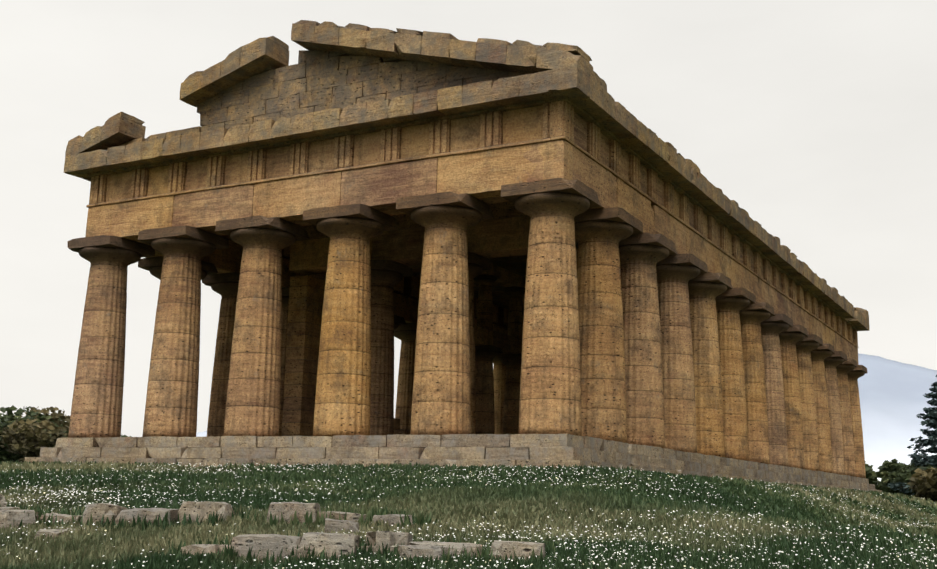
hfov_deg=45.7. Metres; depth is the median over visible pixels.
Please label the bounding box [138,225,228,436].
temple column
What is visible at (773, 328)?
temple column
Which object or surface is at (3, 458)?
foliage
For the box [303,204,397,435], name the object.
temple column
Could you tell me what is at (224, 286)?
temple column
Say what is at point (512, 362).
temple inner column
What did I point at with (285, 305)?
temple column
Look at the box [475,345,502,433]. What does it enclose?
temple inner column
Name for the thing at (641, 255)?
temple column
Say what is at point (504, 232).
temple cella walls
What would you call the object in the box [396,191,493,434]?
temple column
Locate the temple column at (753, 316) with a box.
[739,302,775,463]
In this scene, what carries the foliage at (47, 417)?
on the ground
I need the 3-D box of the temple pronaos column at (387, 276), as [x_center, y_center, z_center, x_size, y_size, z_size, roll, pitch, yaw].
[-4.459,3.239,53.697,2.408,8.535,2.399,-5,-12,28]
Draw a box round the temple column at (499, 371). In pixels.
[493,354,506,433]
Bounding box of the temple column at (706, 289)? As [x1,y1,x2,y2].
[688,272,732,456]
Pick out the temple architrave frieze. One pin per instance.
(485, 175)
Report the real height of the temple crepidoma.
1.630 m
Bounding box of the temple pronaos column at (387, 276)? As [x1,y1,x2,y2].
[370,260,411,434]
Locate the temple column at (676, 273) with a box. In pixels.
[656,253,707,452]
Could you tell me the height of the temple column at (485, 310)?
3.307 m
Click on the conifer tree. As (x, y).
(930, 418)
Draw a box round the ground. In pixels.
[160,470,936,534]
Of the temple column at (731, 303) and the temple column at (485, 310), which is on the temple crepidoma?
the temple column at (731, 303)
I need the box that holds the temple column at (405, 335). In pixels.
[394,323,416,429]
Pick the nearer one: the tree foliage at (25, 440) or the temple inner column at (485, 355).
the temple inner column at (485, 355)
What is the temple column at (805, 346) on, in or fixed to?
on the temple crepidoma
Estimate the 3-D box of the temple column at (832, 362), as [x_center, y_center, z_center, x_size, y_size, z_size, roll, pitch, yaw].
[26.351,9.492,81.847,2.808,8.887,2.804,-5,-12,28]
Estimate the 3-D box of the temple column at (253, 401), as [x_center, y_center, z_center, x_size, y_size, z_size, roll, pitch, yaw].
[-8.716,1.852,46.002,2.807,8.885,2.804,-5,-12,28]
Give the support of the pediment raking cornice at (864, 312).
on the temple architrave frieze
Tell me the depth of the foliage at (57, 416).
142.75 m
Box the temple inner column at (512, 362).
[498,353,521,433]
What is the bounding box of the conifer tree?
[886,375,936,495]
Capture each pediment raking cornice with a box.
[65,20,593,155]
[854,307,868,320]
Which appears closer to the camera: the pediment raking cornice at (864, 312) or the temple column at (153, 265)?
the temple column at (153, 265)
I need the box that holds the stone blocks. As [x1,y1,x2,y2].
[0,494,544,562]
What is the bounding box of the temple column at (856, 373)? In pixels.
[847,365,866,477]
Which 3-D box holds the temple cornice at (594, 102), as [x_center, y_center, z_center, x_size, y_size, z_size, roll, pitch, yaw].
[7.238,-1.239,71.377,25.497,1.300,61.192,-5,-12,28]
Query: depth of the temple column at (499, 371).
84.15 m
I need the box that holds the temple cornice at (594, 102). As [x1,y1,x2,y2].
[64,67,868,330]
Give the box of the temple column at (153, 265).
[138,256,217,279]
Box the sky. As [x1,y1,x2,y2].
[0,0,936,436]
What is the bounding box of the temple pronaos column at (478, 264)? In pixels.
[468,252,491,433]
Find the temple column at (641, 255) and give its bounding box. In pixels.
[619,232,677,447]
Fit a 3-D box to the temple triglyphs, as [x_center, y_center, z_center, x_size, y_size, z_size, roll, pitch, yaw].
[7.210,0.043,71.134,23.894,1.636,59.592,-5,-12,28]
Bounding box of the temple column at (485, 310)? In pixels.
[474,274,496,330]
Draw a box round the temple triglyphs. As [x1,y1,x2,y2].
[86,100,858,347]
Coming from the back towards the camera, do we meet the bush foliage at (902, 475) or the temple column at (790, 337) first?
the bush foliage at (902, 475)
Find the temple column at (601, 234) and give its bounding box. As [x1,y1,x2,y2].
[574,207,642,442]
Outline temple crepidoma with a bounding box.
[25,434,881,491]
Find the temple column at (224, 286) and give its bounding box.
[202,272,239,436]
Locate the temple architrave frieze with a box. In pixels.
[85,105,857,364]
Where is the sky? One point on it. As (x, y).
(818, 118)
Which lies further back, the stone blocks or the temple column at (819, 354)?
the temple column at (819, 354)
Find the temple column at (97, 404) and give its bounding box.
[67,235,154,437]
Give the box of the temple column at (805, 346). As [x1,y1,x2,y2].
[796,334,822,470]
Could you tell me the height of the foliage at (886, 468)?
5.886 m
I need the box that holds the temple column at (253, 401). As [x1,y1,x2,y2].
[215,215,308,435]
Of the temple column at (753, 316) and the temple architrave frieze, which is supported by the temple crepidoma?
the temple column at (753, 316)
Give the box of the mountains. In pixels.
[196,353,936,480]
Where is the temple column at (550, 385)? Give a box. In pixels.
[501,178,600,435]
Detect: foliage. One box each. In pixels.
[0,405,46,461]
[0,406,69,430]
[0,415,64,427]
[0,418,67,462]
[0,419,69,462]
[865,459,927,492]
[881,465,936,495]
[907,467,936,501]
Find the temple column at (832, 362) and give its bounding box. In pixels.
[824,351,846,474]
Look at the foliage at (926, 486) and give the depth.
89.40 m
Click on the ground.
(934, 505)
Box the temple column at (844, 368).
[836,359,856,476]
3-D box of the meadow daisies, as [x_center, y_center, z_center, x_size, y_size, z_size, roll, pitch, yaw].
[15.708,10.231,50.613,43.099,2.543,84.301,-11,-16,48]
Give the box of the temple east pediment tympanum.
[119,50,525,145]
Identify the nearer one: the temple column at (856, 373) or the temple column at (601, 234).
the temple column at (601, 234)
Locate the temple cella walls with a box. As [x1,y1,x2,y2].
[281,201,577,435]
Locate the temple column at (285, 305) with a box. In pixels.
[279,287,289,435]
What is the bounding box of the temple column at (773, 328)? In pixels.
[760,314,792,466]
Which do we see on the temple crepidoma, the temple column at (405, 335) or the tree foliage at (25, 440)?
the temple column at (405, 335)
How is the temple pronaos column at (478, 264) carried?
on the temple crepidoma
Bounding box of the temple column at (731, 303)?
[715,287,755,460]
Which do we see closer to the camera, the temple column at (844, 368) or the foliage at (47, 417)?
the temple column at (844, 368)
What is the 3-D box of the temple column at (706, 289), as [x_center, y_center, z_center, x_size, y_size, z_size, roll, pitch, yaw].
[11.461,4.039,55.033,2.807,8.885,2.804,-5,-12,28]
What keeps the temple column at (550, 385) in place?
on the temple crepidoma
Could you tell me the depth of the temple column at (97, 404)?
49.50 m
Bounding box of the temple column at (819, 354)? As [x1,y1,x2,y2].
[811,343,834,472]
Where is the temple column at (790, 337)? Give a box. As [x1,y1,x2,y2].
[779,325,808,468]
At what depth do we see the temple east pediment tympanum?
45.75 m
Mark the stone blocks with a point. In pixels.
(330, 542)
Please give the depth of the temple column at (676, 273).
50.42 m
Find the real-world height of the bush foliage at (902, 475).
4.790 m
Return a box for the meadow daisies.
[1,461,936,568]

